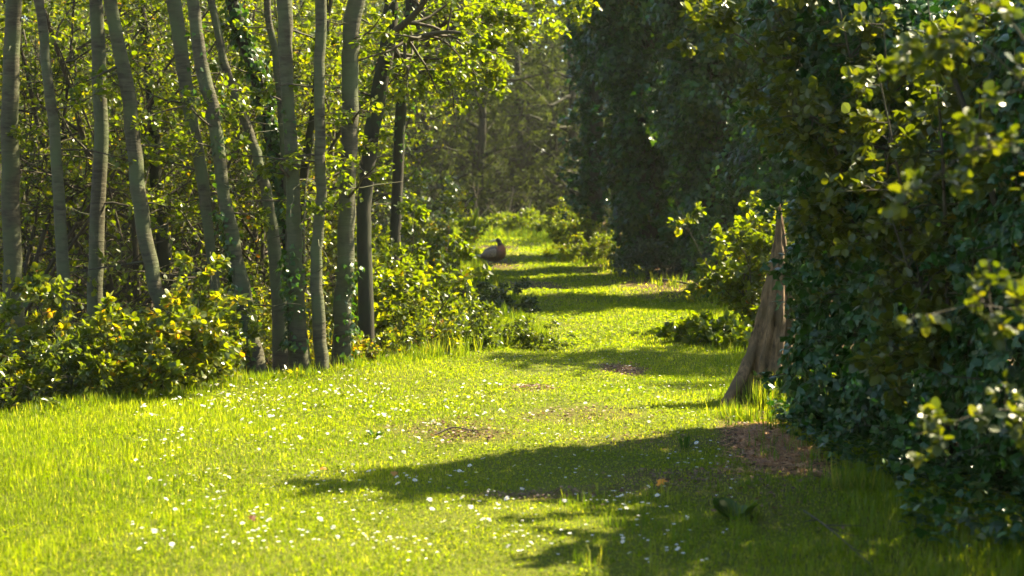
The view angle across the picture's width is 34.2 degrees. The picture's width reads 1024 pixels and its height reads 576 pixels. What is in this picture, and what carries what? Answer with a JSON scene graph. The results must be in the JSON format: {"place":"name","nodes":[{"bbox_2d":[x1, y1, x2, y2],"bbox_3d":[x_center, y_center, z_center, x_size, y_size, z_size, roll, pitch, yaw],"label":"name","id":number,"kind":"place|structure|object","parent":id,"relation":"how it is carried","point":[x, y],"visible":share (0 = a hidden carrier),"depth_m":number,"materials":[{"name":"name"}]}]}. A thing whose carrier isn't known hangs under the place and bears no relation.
{"place":"outdoors","nodes":[
{"label":"outdoors","id":0,"kind":"place"},
{"bbox_2d":[438,182,535,230],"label":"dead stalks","id":1,"kind":"object","parent":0,"point":[494,204],"visible":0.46,"depth_m":46.74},
{"bbox_2d":[0,157,1023,575],"bbox_3d":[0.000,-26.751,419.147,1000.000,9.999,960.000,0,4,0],"label":"ground","id":2,"kind":"structure","parent":0,"point":[578,415],"depth_m":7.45,"materials":[{"name":"plant"}]},
{"bbox_2d":[0,0,40,393],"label":"slender tree","id":3,"kind":"object","parent":2,"relation":"on","point":[11,133],"visible":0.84,"depth_m":13.51,"materials":[{"name":"grey plant"}]},
{"bbox_2d":[0,1,136,260],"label":"young maple","id":4,"kind":"object","parent":2,"relation":"on","point":[44,101],"visible":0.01,"depth_m":28.52,"materials":[{"name":"green plant"}]},
{"bbox_2d":[0,291,143,411],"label":"bramble bush","id":5,"kind":"object","parent":2,"relation":"on","point":[84,374],"visible":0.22,"depth_m":10.24,"materials":[{"name":"green plant"}]},
{"bbox_2d":[0,276,185,413],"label":"bramble bush","id":6,"kind":"object","parent":2,"relation":"on","point":[106,315],"visible":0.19,"depth_m":10.49,"materials":[{"name":"green plant"}]},
{"bbox_2d":[27,0,162,330],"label":"slender tree","id":7,"kind":"object","parent":2,"relation":"on","point":[61,246],"visible":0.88,"depth_m":12.03,"materials":[{"name":"grey plant"}]},
{"bbox_2d":[0,5,229,311],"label":"hazel bush","id":8,"kind":"object","parent":2,"relation":"on","point":[45,179],"visible":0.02,"depth_m":24.80,"materials":[{"name":"green plant"}]},
{"bbox_2d":[0,0,246,247],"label":"woodland tree","id":9,"kind":"object","parent":2,"relation":"on","point":[68,44],"depth_m":54.47,"materials":[{"name":"green plant"}]},
{"bbox_2d":[68,0,184,349],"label":"slender tree","id":10,"kind":"object","parent":2,"relation":"on","point":[145,227],"visible":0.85,"depth_m":12.13,"materials":[{"name":"grey plant"}]},
{"bbox_2d":[66,0,187,323],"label":"slender tree","id":11,"kind":"object","parent":2,"relation":"on","point":[98,202],"visible":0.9,"depth_m":12.73,"materials":[{"name":"grey plant"}]},
{"bbox_2d":[0,284,256,402],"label":"bramble bush","id":12,"kind":"object","parent":2,"relation":"on","point":[44,353],"visible":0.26,"depth_m":10.41,"materials":[{"name":"green plant"}]},
{"bbox_2d":[0,0,259,326],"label":"young maple","id":13,"kind":"object","parent":2,"relation":"on","point":[127,232],"visible":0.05,"depth_m":19.05,"materials":[{"name":"green plant"}]},
{"bbox_2d":[0,0,261,333],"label":"young maple","id":14,"kind":"object","parent":2,"relation":"on","point":[48,238],"visible":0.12,"depth_m":16.35,"materials":[{"name":"green plant"}]},
{"bbox_2d":[0,250,265,399],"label":"bramble bush","id":15,"kind":"object","parent":2,"relation":"on","point":[195,333],"visible":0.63,"depth_m":10.73,"materials":[{"name":"green plant"}]},
{"bbox_2d":[21,0,263,300],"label":"young maple","id":16,"kind":"object","parent":2,"relation":"on","point":[62,7],"visible":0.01,"depth_m":30.23,"materials":[{"name":"green plant"}]},
{"bbox_2d":[1,0,314,321],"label":"young maple","id":17,"kind":"object","parent":2,"relation":"on","point":[113,243],"visible":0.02,"depth_m":24.12,"materials":[{"name":"green plant"}]},
{"bbox_2d":[135,0,193,374],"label":"slender tree","id":18,"kind":"object","parent":2,"relation":"on","point":[163,249],"visible":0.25,"depth_m":15.44,"materials":[{"name":"grey plant"}]},
{"bbox_2d":[0,0,345,352],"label":"hazel bush","id":19,"kind":"object","parent":2,"relation":"on","point":[38,254],"visible":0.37,"depth_m":14.62,"materials":[{"name":"green plant"}]},
{"bbox_2d":[115,0,242,377],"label":"slender tree","id":20,"kind":"object","parent":2,"relation":"on","point":[178,30],"visible":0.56,"depth_m":12.51,"materials":[{"name":"grey plant"}]},
{"bbox_2d":[32,0,356,335],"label":"hazel bush","id":21,"kind":"object","parent":2,"relation":"on","point":[91,114],"visible":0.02,"depth_m":19.15,"materials":[{"name":"green plant"}]},
{"bbox_2d":[0,0,393,369],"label":"young maple","id":22,"kind":"object","parent":2,"relation":"on","point":[62,61],"visible":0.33,"depth_m":14.82,"materials":[{"name":"green plant"}]},
{"bbox_2d":[128,290,272,367],"bbox_3d":[-2.992,0.466,15.036,1.748,0.969,2.072,0,4,0],"label":"leafy shrub","id":23,"kind":"object","parent":2,"relation":"on","point":[227,325],"depth_m":15.42,"materials":[{"name":"green plant"}]},
{"bbox_2d":[40,0,362,256],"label":"young maple","id":24,"kind":"object","parent":2,"relation":"on","point":[143,68],"visible":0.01,"depth_m":33.44,"materials":[{"name":"green plant"}]},
{"bbox_2d":[130,0,301,374],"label":"slender tree","id":25,"kind":"object","parent":2,"relation":"on","point":[237,275],"visible":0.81,"depth_m":11.94,"materials":[{"name":"grey plant"}]},
{"bbox_2d":[82,3,399,305],"bbox_3d":[-3.988,-2.025,23.695,4.364,4.888,4.128,-1,4,-20],"label":"young maple","id":26,"kind":"object","parent":2,"relation":"on","point":[224,106],"visible":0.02,"depth_m":23.13,"materials":[{"name":"green plant"}]},
{"bbox_2d":[30,0,461,323],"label":"young maple","id":27,"kind":"object","parent":2,"relation":"on","point":[263,250],"visible":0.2,"depth_m":16.71,"materials":[{"name":"green plant"}]},
{"bbox_2d":[207,0,287,374],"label":"slender tree","id":28,"kind":"object","parent":2,"relation":"on","point":[280,359],"visible":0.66,"depth_m":12.66,"materials":[{"name":"grey plant"}]},
{"bbox_2d":[64,0,433,243],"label":"hazel bush","id":29,"kind":"object","parent":2,"relation":"on","point":[376,2],"visible":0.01,"depth_m":31.16,"materials":[{"name":"green plant"}]},
{"bbox_2d":[192,365,307,382],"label":"bramble bush","id":30,"kind":"object","parent":2,"relation":"on","point":[274,375],"visible":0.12,"depth_m":11.61,"materials":[{"name":"green plant"}]},
{"bbox_2d":[151,261,357,369],"bbox_3d":[-2.386,0.280,15.483,1.698,1.097,1.919,1,4,20],"label":"leafy shrub","id":31,"kind":"object","parent":2,"relation":"on","point":[251,283],"visible":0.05,"depth_m":15.10,"materials":[{"name":"green plant"}]},
{"bbox_2d":[210,0,299,283],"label":"slender tree","id":32,"kind":"object","parent":2,"relation":"on","point":[271,33],"visible":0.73,"depth_m":12.79,"materials":[{"name":"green plant"}]},
{"bbox_2d":[51,0,459,319],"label":"hazel bush","id":33,"kind":"object","parent":2,"relation":"on","point":[333,127],"visible":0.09,"depth_m":18.11,"materials":[{"name":"green plant"}]},
{"bbox_2d":[209,0,310,282],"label":"slender tree","id":34,"kind":"object","parent":2,"relation":"on","point":[253,63],"visible":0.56,"depth_m":12.88,"materials":[{"name":"green plant"}]},
{"bbox_2d":[62,0,476,322],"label":"young maple","id":35,"kind":"object","parent":2,"relation":"on","point":[379,141],"visible":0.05,"depth_m":19.78,"materials":[{"name":"green plant"}]},
{"bbox_2d":[107,0,442,281],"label":"hazel bush","id":36,"kind":"object","parent":2,"relation":"on","point":[424,167],"visible":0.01,"depth_m":24.52,"materials":[{"name":"green plant"}]},
{"bbox_2d":[214,0,351,372],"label":"slender tree","id":37,"kind":"object","parent":2,"relation":"on","point":[320,205],"visible":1,"depth_m":11.83,"materials":[{"name":"grey plant"}]},
{"bbox_2d":[215,0,353,372],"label":"slender tree","id":38,"kind":"object","parent":2,"relation":"on","point":[296,342],"visible":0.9,"depth_m":11.95,"materials":[{"name":"grey plant"}]},
{"bbox_2d":[1,0,608,197],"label":"distant wood","id":39,"kind":"object","parent":2,"relation":"on","point":[533,147],"depth_m":94.05,"materials":[{"name":"plant"}]},
{"bbox_2d":[183,0,443,216],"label":"hazel bush","id":40,"kind":"object","parent":2,"relation":"on","point":[391,106],"visible":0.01,"depth_m":32.40,"materials":[{"name":"green plant"}]},
{"bbox_2d":[226,281,408,369],"bbox_3d":[-1.837,0.508,14.459,1.269,1.181,1.710,-3,4,-36],"label":"leafy shrub","id":41,"kind":"object","parent":2,"relation":"on","point":[264,339],"visible":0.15,"depth_m":14.19,"materials":[{"name":"green plant"}]},
{"bbox_2d":[294,0,342,325],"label":"slender tree","id":42,"kind":"object","parent":2,"relation":"on","point":[304,172],"visible":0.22,"depth_m":16.42,"materials":[{"name":"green plant"}]},
{"bbox_2d":[244,0,402,368],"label":"slender tree","id":43,"kind":"object","parent":2,"relation":"on","point":[346,277],"visible":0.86,"depth_m":12.12,"materials":[{"name":"grey plant"}]},
{"bbox_2d":[225,0,448,185],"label":"young maple","id":44,"kind":"object","parent":2,"relation":"on","point":[387,99],"visible":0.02,"depth_m":36.93,"materials":[{"name":"green plant"}]},
{"bbox_2d":[195,0,514,302],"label":"young maple","id":45,"kind":"object","parent":2,"relation":"on","point":[389,161],"visible":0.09,"depth_m":21.46,"materials":[{"name":"green plant"}]},
{"bbox_2d":[271,0,441,204],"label":"woodland tree","id":46,"kind":"object","parent":2,"relation":"on","point":[333,100],"depth_m":81.98,"materials":[{"name":"green plant"}]},
{"bbox_2d":[307,323,423,364],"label":"leafy shrub","id":47,"kind":"object","parent":2,"relation":"on","point":[360,347],"visible":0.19,"depth_m":12.80,"materials":[{"name":"green plant"}]},
{"bbox_2d":[366,429,383,435],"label":"weed","id":48,"kind":"object","parent":2,"relation":"on","point":[370,432],"visible":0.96,"depth_m":8.93,"materials":[{"name":"green plant"}]},
{"bbox_2d":[310,294,468,365],"bbox_3d":[-0.976,0.420,13.159,1.599,0.764,1.506,-2,4,-33],"label":"bramble bush","id":49,"kind":"object","parent":2,"relation":"on","point":[405,333],"visible":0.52,"depth_m":13.00,"materials":[{"name":"green plant"}]},
{"bbox_2d":[305,171,473,331],"bbox_3d":[-1.622,-0.289,18.615,2.430,2.035,2.110,0,4,0],"label":"leafy shrub","id":50,"kind":"object","parent":2,"relation":"on","point":[442,238],"visible":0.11,"depth_m":18.08,"materials":[{"name":"green plant"}]},
{"bbox_2d":[302,0,486,237],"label":"woodland tree","id":51,"kind":"object","parent":2,"relation":"on","point":[440,133],"visible":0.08,"depth_m":57.38,"materials":[{"name":"green plant"}]},
{"bbox_2d":[305,247,493,355],"bbox_3d":[-1.027,0.198,14.043,1.452,1.047,1.452,3,5,41],"label":"sapling","id":52,"kind":"object","parent":2,"relation":"on","point":[383,320],"visible":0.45,"depth_m":14.04,"materials":[{"name":"green plant"}]},
{"bbox_2d":[332,193,476,356],"bbox_3d":[-0.990,-0.083,15.102,1.320,1.563,1.063,0,4,0],"label":"sapling","id":53,"kind":"object","parent":2,"relation":"on","point":[464,249],"visible":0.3,"depth_m":14.98,"materials":[{"name":"green plant"}]},
{"bbox_2d":[371,166,459,241],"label":"leafy shrub","id":54,"kind":"object","parent":2,"relation":"on","point":[433,215],"visible":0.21,"depth_m":34.09,"materials":[{"name":"green plant"}]},
{"bbox_2d":[329,0,515,236],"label":"woodland tree","id":55,"kind":"object","parent":2,"relation":"on","point":[447,164],"visible":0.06,"depth_m":66.01,"materials":[{"name":"green plant"}]},
{"bbox_2d":[329,0,517,346],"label":"slender tree","id":56,"kind":"object","parent":2,"relation":"on","point":[388,53],"visible":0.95,"depth_m":13.27,"materials":[{"name":"green plant"}]},
{"bbox_2d":[352,268,503,353],"bbox_3d":[-0.752,0.294,14.848,1.498,0.956,1.136,0,4,0],"label":"bramble bush","id":57,"kind":"object","parent":2,"relation":"on","point":[491,314],"visible":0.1,"depth_m":14.72,"materials":[{"name":"green plant"}]},
{"bbox_2d":[387,229,473,287],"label":"leafy shrub","id":58,"kind":"object","parent":2,"relation":"on","point":[437,239],"visible":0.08,"depth_m":23.96,"materials":[{"name":"green plant"}]},
{"bbox_2d":[130,323,734,560],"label":"tiny daisies","id":59,"kind":"object","parent":2,"relation":"on","point":[415,476],"visible":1,"depth_m":7.05,"materials":[{"name":"white plant"}]},
{"bbox_2d":[385,214,488,259],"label":"leafy shrub","id":60,"kind":"object","parent":2,"relation":"on","point":[445,230],"visible":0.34,"depth_m":29.86,"materials":[{"name":"green plant"}]},
{"bbox_2d":[435,424,485,434],"bbox_3d":[-0.271,0.760,8.887,0.270,0.088,0.140,0,4,6],"label":"stick","id":61,"kind":"object","parent":2,"relation":"on","point":[441,431],"visible":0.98,"depth_m":8.86,"materials":[{"name":"wood"}]},
{"bbox_2d":[445,212,484,228],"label":"weed","id":62,"kind":"object","parent":2,"relation":"on","point":[455,223],"visible":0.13,"depth_m":43.86,"materials":[{"name":"green plant"}]},
{"bbox_2d":[454,207,483,236],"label":"weed","id":63,"kind":"object","parent":2,"relation":"on","point":[473,222],"visible":0.41,"depth_m":39.47,"materials":[{"name":"green plant"}]},
{"bbox_2d":[442,315,502,349],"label":"weed","id":64,"kind":"object","parent":2,"relation":"on","point":[479,327],"visible":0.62,"depth_m":13.12,"materials":[{"name":"green plant"}]},
{"bbox_2d":[411,265,542,317],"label":"bramble bush","id":65,"kind":"object","parent":2,"relation":"on","point":[489,293],"visible":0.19,"depth_m":17.13,"materials":[{"name":"green plant"}]},
{"bbox_2d":[359,0,602,355],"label":"slender tree","id":66,"kind":"object","parent":2,"relation":"on","point":[520,27],"visible":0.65,"depth_m":14.65,"materials":[{"name":"green plant"}]},
{"bbox_2d":[403,0,562,236],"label":"woodland tree","id":67,"kind":"object","parent":2,"relation":"on","point":[479,135],"visible":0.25,"depth_m":59.91,"materials":[{"name":"green plant"}]},
{"bbox_2d":[476,238,505,261],"bbox_3d":[-0.356,-0.646,28.116,0.517,0.402,0.259,0,4,0],"label":"duck","id":68,"kind":"object","parent":2,"relation":"on","point":[497,253],"visible":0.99,"depth_m":28.05},
{"bbox_2d":[470,209,512,231],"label":"weed","id":69,"kind":"object","parent":2,"relation":"on","point":[490,222],"visible":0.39,"depth_m":43.26,"materials":[{"name":"green plant"}]},
{"bbox_2d":[437,1,552,214],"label":"woodland tree","id":70,"kind":"object","parent":2,"relation":"on","point":[509,85],"visible":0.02,"depth_m":78.98,"materials":[{"name":"green plant"}]},
{"bbox_2d":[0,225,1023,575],"bbox_3d":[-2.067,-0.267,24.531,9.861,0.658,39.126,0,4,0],"label":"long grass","id":71,"kind":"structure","parent":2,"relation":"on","point":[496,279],"depth_m":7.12,"materials":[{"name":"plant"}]},
{"bbox_2d":[490,205,539,232],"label":"weed","id":72,"kind":"object","parent":2,"relation":"on","point":[511,221],"visible":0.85,"depth_m":42.77,"materials":[{"name":"green plant"}]},
{"bbox_2d":[427,0,606,231],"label":"woodland tree","id":73,"kind":"object","parent":2,"relation":"on","point":[522,164],"visible":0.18,"depth_m":68.23,"materials":[{"name":"green plant"}]},
{"bbox_2d":[486,312,547,346],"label":"weed","id":74,"kind":"object","parent":2,"relation":"on","point":[509,327],"visible":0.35,"depth_m":13.74,"materials":[{"name":"green plant"}]},
{"bbox_2d":[524,212,558,233],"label":"weed","id":75,"kind":"object","parent":2,"relation":"on","point":[541,220],"visible":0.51,"depth_m":41.81,"materials":[{"name":"green plant"}]},
{"bbox_2d":[468,0,616,231],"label":"woodland tree","id":76,"kind":"object","parent":2,"relation":"on","point":[557,186],"visible":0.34,"depth_m":60.87,"materials":[{"name":"green plant"}]},
{"bbox_2d":[510,317,575,350],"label":"weed","id":77,"kind":"object","parent":2,"relation":"on","point":[526,339],"visible":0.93,"depth_m":13.47,"materials":[{"name":"green plant"}]},
{"bbox_2d":[535,213,562,227],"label":"weed","id":78,"kind":"object","parent":2,"relation":"on","point":[557,225],"visible":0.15,"depth_m":44.24,"materials":[{"name":"green plant"}]},
{"bbox_2d":[524,26,616,231],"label":"woodland tree","id":79,"kind":"object","parent":2,"relation":"on","point":[567,106],"visible":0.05,"depth_m":69.81,"materials":[{"name":"green plant"}]},
{"bbox_2d":[542,93,614,222],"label":"woodland tree","id":80,"kind":"object","parent":2,"relation":"on","point":[606,206],"depth_m":79.22,"materials":[{"name":"green plant"}]},
{"bbox_2d":[536,197,626,262],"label":"bramble bush","id":81,"kind":"object","parent":2,"relation":"on","point":[595,240],"visible":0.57,"depth_m":27.74,"materials":[{"name":"green plant"}]},
{"bbox_2d":[555,0,610,230],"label":"ivy clad tree","id":82,"kind":"object","parent":2,"relation":"on","point":[591,194],"visible":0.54,"depth_m":30.75,"materials":[{"name":"green plant"}]},
{"bbox_2d":[370,244,855,556],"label":"leaf litter","id":83,"kind":"object","parent":2,"relation":"on","point":[625,370],"visible":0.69,"depth_m":8.62,"materials":[{"name":"plant"}]},
{"bbox_2d":[560,0,702,266],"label":"ivy clad tree","id":84,"kind":"object","parent":2,"relation":"on","point":[621,56],"visible":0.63,"depth_m":25.55,"materials":[{"name":"green plant"}]},
{"bbox_2d":[548,242,744,353],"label":"hedge litter","id":85,"kind":"object","parent":2,"relation":"on","point":[658,276],"visible":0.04,"depth_m":23.15,"materials":[{"name":"brown plant"}]},
{"bbox_2d":[656,478,667,485],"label":"fallen leaf","id":86,"kind":"object","parent":2,"relation":"on","point":[659,482],"visible":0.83,"depth_m":7.24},
{"bbox_2d":[607,233,722,277],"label":"leafy shrub","id":87,"kind":"object","parent":2,"relation":"on","point":[649,251],"visible":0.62,"depth_m":23.31,"materials":[{"name":"green plant"}]},
{"bbox_2d":[646,274,690,284],"bbox_3d":[2.088,-0.125,21.889,0.202,0.154,2.530,-1,4,-14],"label":"stick","id":88,"kind":"object","parent":2,"relation":"on","point":[662,279],"visible":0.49,"depth_m":22.05,"materials":[{"name":"wood"}]},
{"bbox_2d":[678,434,698,448],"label":"weed","id":89,"kind":"object","parent":2,"relation":"on","point":[686,441],"visible":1,"depth_m":8.45,"materials":[{"name":"green plant"}]},
{"bbox_2d":[655,310,753,349],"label":"leafy shrub","id":90,"kind":"object","parent":2,"relation":"on","point":[707,327],"visible":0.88,"depth_m":13.73,"materials":[{"name":"green plant"}]},
{"bbox_2d":[623,0,794,270],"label":"ivy clad tree","id":91,"kind":"object","parent":2,"relation":"on","point":[694,102],"visible":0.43,"depth_m":23.59,"materials":[{"name":"green plant"}]},
{"bbox_2d":[668,207,795,298],"bbox_3d":[2.680,-0.269,18.735,1.958,1.319,2.271,0,4,0],"label":"leafy shrub","id":92,"kind":"object","parent":2,"relation":"on","point":[698,228],"visible":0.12,"depth_m":18.59,"materials":[{"name":"green plant"}]},
{"bbox_2d":[712,497,759,519],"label":"dock plant","id":93,"kind":"object","parent":2,"relation":"on","point":[722,507],"visible":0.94,"depth_m":6.67,"materials":[{"name":"green plant"}]},
{"bbox_2d":[667,189,809,326],"bbox_3d":[2.297,-0.294,14.886,1.443,1.454,1.512,3,5,41],"label":"leafy shrub","id":94,"kind":"object","parent":2,"relation":"on","point":[753,252],"visible":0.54,"depth_m":14.73,"materials":[{"name":"green plant"}]},
{"bbox_2d":[702,398,787,423],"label":"grass tuft","id":95,"kind":"object","parent":2,"relation":"on","point":[737,414],"visible":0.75,"depth_m":9.47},
{"bbox_2d":[717,204,795,407],"bbox_3d":[1.448,0.122,10.195,0.643,1.310,0.410,-1,4,-15],"label":"tree stump","id":96,"kind":"object","parent":2,"relation":"on","point":[765,344],"visible":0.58,"depth_m":10.14,"materials":[{"name":"brown wood"}]},
{"bbox_2d":[736,368,799,410],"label":"grass tuft","id":97,"kind":"object","parent":2,"relation":"on","point":[756,396],"visible":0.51,"depth_m":9.98,"materials":[{"name":"plant"}]},
{"bbox_2d":[709,420,849,478],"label":"needle litter","id":98,"kind":"object","parent":2,"relation":"on","point":[761,460],"visible":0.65,"depth_m":8.33,"materials":[{"name":"plant"}]},
{"bbox_2d":[667,0,951,422],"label":"hawthorn","id":99,"kind":"object","parent":2,"relation":"on","point":[790,90],"visible":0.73,"depth_m":8.38,"materials":[{"name":"green plant"}]},
{"bbox_2d":[683,0,946,256],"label":"ivy clad tree","id":100,"kind":"object","parent":2,"relation":"on","point":[768,191],"visible":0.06,"depth_m":20.32,"materials":[{"name":"green plant"}]},
{"bbox_2d":[802,509,870,564],"bbox_3d":[1.236,0.923,6.255,0.200,0.056,0.770,-1,4,-18],"label":"stick","id":101,"kind":"object","parent":2,"relation":"on","point":[825,525],"visible":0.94,"depth_m":6.28,"materials":[{"name":"wood"}]},
{"bbox_2d":[811,451,917,491],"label":"grass tuft","id":102,"kind":"object","parent":2,"relation":"on","point":[858,479],"visible":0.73,"depth_m":7.14,"materials":[{"name":"plant"}]},
{"bbox_2d":[730,0,1023,497],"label":"ivy hedge","id":103,"kind":"object","parent":2,"relation":"on","point":[820,338],"visible":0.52,"depth_m":8.25,"materials":[{"name":"green plant"}]},
{"bbox_2d":[766,384,1023,554],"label":"ground ivy","id":104,"kind":"object","parent":2,"relation":"on","point":[956,472],"visible":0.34,"depth_m":6.97,"materials":[{"name":"green plant"}]},
{"bbox_2d":[821,0,1023,457],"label":"privet shrub","id":105,"kind":"object","parent":2,"relation":"on","point":[920,241],"visible":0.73,"depth_m":7.37,"materials":[{"name":"green plant"}]},
{"bbox_2d":[878,0,1016,14],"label":"young tree","id":106,"kind":"object","parent":2,"relation":"on","point":[943,7],"depth_m":13.65,"materials":[{"name":"green plant"}]},
{"bbox_2d":[878,0,1023,467],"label":"elder shrub","id":107,"kind":"object","parent":2,"relation":"on","point":[933,51],"visible":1,"depth_m":4.57,"materials":[{"name":"green plant"}]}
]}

